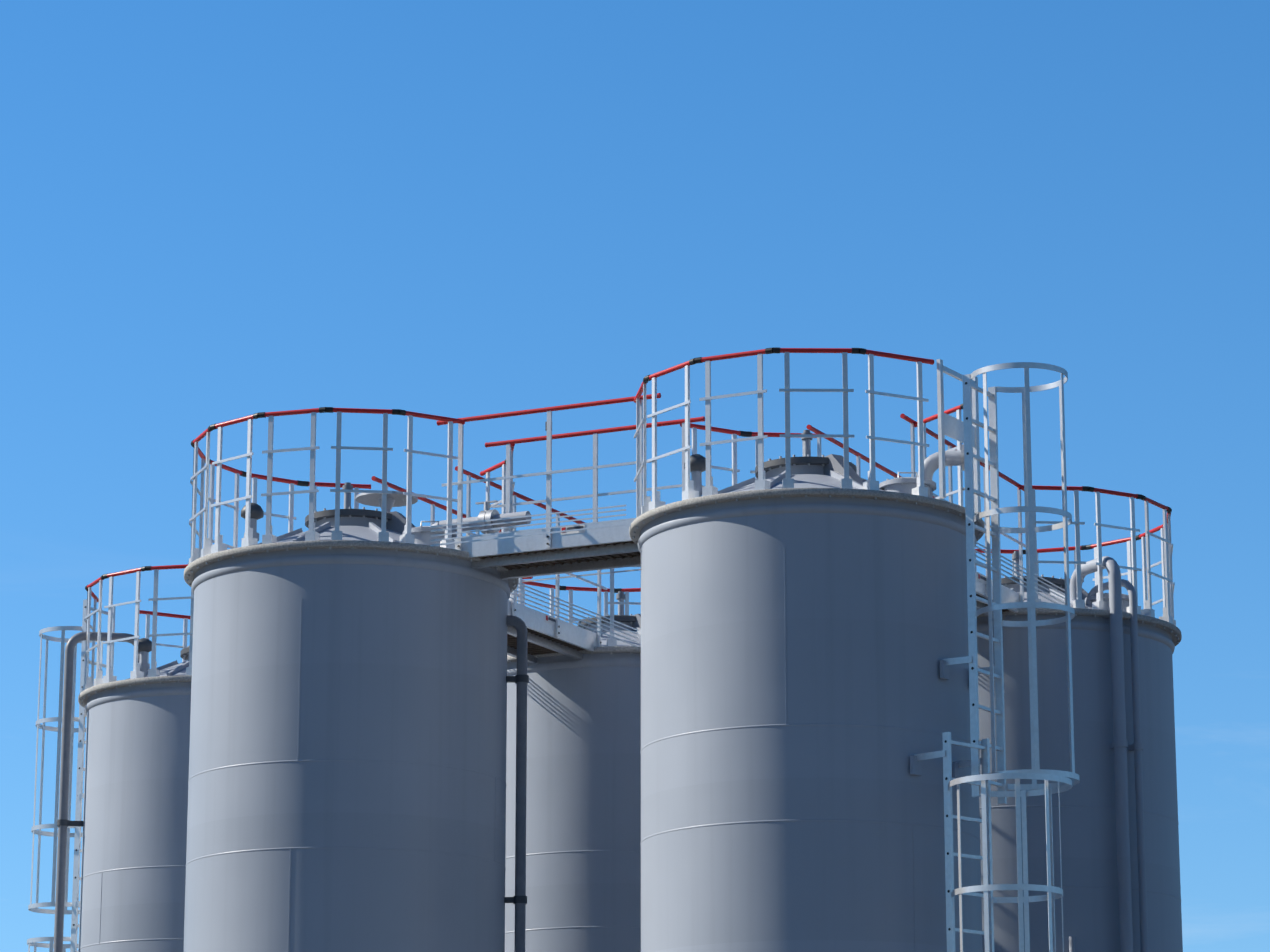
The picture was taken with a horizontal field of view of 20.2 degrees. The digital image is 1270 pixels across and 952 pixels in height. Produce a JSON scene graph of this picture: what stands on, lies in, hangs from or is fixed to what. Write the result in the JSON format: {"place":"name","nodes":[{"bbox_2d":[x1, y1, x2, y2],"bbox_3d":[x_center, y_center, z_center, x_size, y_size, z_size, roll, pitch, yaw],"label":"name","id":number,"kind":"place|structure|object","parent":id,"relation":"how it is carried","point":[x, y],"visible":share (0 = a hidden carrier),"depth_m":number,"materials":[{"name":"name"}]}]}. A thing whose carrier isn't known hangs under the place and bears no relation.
{"place":"outdoors","nodes":[
{"label":"outdoors","id":0,"kind":"place"},
{"bbox_2d":[0,0,1269,951],"label":"sky","id":1,"kind":"structure","parent":0,"point":[212,211],"materials":[{"name":"blue"}]},
{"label":"slab bund","id":2,"kind":"object","parent":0,"visible":0},
{"bbox_2d":[78,638,191,951],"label":"tank","id":3,"kind":"object","parent":2,"relation":"on","point":[134,850],"visible":0.46,"depth_m":34.77,"materials":[{"name":"grey painted metal"},{"name":"weathered bare steel rim"}]},
{"bbox_2d":[27,919,78,951],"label":"ladder","id":4,"kind":"object","parent":3,"relation":"attached to","point":[73,946],"visible":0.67,"depth_m":36.15,"materials":[{"name":"silver metal"}]},
{"bbox_2d":[28,599,115,918],"bbox_3d":[-5.754,2.953,36.850,0.926,3.300,0.712,-7,-15,28],"label":"ladder","id":5,"kind":"object","parent":3,"relation":"attached to","point":[74,904],"visible":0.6,"depth_m":36.75,"materials":[{"name":"silver metal"}]},
{"bbox_2d":[53,632,139,951],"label":"pipe riser","id":6,"kind":"object","parent":3,"relation":"attached to","point":[63,822],"visible":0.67,"depth_m":35.57,"materials":[{"name":"grey paint"}]},
{"bbox_2d":[82,564,193,690],"bbox_3d":[-4.192,1.718,36.252,2.753,1.122,2.754,0,-14,-1],"label":"railing","id":7,"kind":"object","parent":3,"relation":"on","point":[136,672],"visible":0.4,"depth_m":35.34,"materials":[{"name":"grey metal"}]},
{"bbox_2d":[184,482,518,951],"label":"tank","id":8,"kind":"object","parent":2,"relation":"on","point":[347,759],"visible":0.9,"depth_m":28.79,"materials":[{"name":"grey painted metal"},{"name":"weathered bare steel rim"}]},
{"bbox_2d":[188,407,514,564],"bbox_3d":[-2.395,0.302,30.352,2.747,1.122,2.768,0,-14,-1],"label":"railing","id":9,"kind":"object","parent":8,"relation":"on","point":[312,534],"visible":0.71,"depth_m":29.31,"materials":[{"name":"grey metal"}]},
{"bbox_2d":[431,422,546,533],"bbox_3d":[-1.273,0.215,30.202,1.162,1.320,0.216,-5,-14,20],"label":"pipework top","id":10,"kind":"object","parent":8,"relation":"attached to","point":[487,513],"visible":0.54,"depth_m":30.08,"materials":[{"name":"grey paint"}]},
{"bbox_2d":[504,615,528,951],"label":"pipe riser","id":11,"kind":"object","parent":2,"relation":"on","point":[521,680],"visible":0.96,"depth_m":29.70,"materials":[{"name":"grey paint"}]},
{"bbox_2d":[505,591,640,951],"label":"tank","id":12,"kind":"object","parent":2,"relation":"on","point":[583,841],"visible":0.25,"depth_m":33.17,"materials":[{"name":"grey painted metal"},{"name":"weathered bare steel rim"}]},
{"bbox_2d":[371,466,637,663],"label":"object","id":13,"kind":"object","parent":12,"relation":"on","point":[547,634],"visible":0.38,"depth_m":32.66,"materials":[{"name":"grey paint"}]},
{"bbox_2d":[507,566,640,655],"bbox_3d":[-0.162,1.372,34.809,2.762,1.122,2.762,0,-14,-1],"label":"railing","id":14,"kind":"object","parent":12,"relation":"on","point":[612,590],"visible":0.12,"depth_m":36.02,"materials":[{"name":"grey metal"}]},
{"bbox_2d":[629,430,984,951],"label":"tank","id":15,"kind":"object","parent":2,"relation":"on","point":[802,701],"visible":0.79,"depth_m":26.97,"materials":[{"name":"grey painted metal"},{"name":"weathered bare steel rim"}]},
{"bbox_2d":[430,393,704,581],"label":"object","id":16,"kind":"object","parent":15,"relation":"on","point":[595,544],"visible":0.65,"depth_m":29.18,"materials":[{"name":"grey paint"}]},
{"bbox_2d":[633,347,977,518],"bbox_3d":[1.354,-0.126,28.572,2.728,1.122,2.724,0,-14,-1],"label":"railing","id":17,"kind":"object","parent":15,"relation":"on","point":[762,483],"visible":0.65,"depth_m":27.50,"materials":[{"name":"grey metal"}]},
{"bbox_2d":[910,732,1071,951],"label":"ladder","id":18,"kind":"object","parent":15,"relation":"attached to","point":[953,774],"visible":1,"depth_m":26.45,"materials":[{"name":"silver metal"}]},
{"bbox_2d":[937,359,1079,803],"bbox_3d":[2.885,0.768,27.366,0.966,3.420,0.752,-8,-16,31],"label":"ladder","id":19,"kind":"object","parent":15,"relation":"attached to","point":[965,432],"visible":0.9,"depth_m":27.37,"materials":[{"name":"grey metal"}]},
{"bbox_2d":[977,551,1182,951],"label":"tank","id":20,"kind":"object","parent":2,"relation":"on","point":[1090,899],"visible":0.38,"depth_m":31.42,"materials":[{"name":"grey paint"},{"name":"painted steel"}]},
{"bbox_2d":[806,414,1064,620],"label":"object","id":21,"kind":"object","parent":20,"relation":"on","point":[1009,595],"visible":0.19,"depth_m":30.85,"materials":[{"name":"grey paint"}]},
{"bbox_2d":[975,485,1175,625],"bbox_3d":[3.610,0.941,33.016,2.757,1.122,2.750,0,-14,-1],"label":"railing","id":22,"kind":"object","parent":20,"relation":"on","point":[1166,577],"visible":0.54,"depth_m":32.09,"materials":[{"name":"grey metal"}]},
{"bbox_2d":[1069,556,1148,951],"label":"pipe","id":23,"kind":"object","parent":20,"relation":"attached to","point":[1113,586],"visible":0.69,"depth_m":31.37,"materials":[{"name":"grey metal"}]}
]}

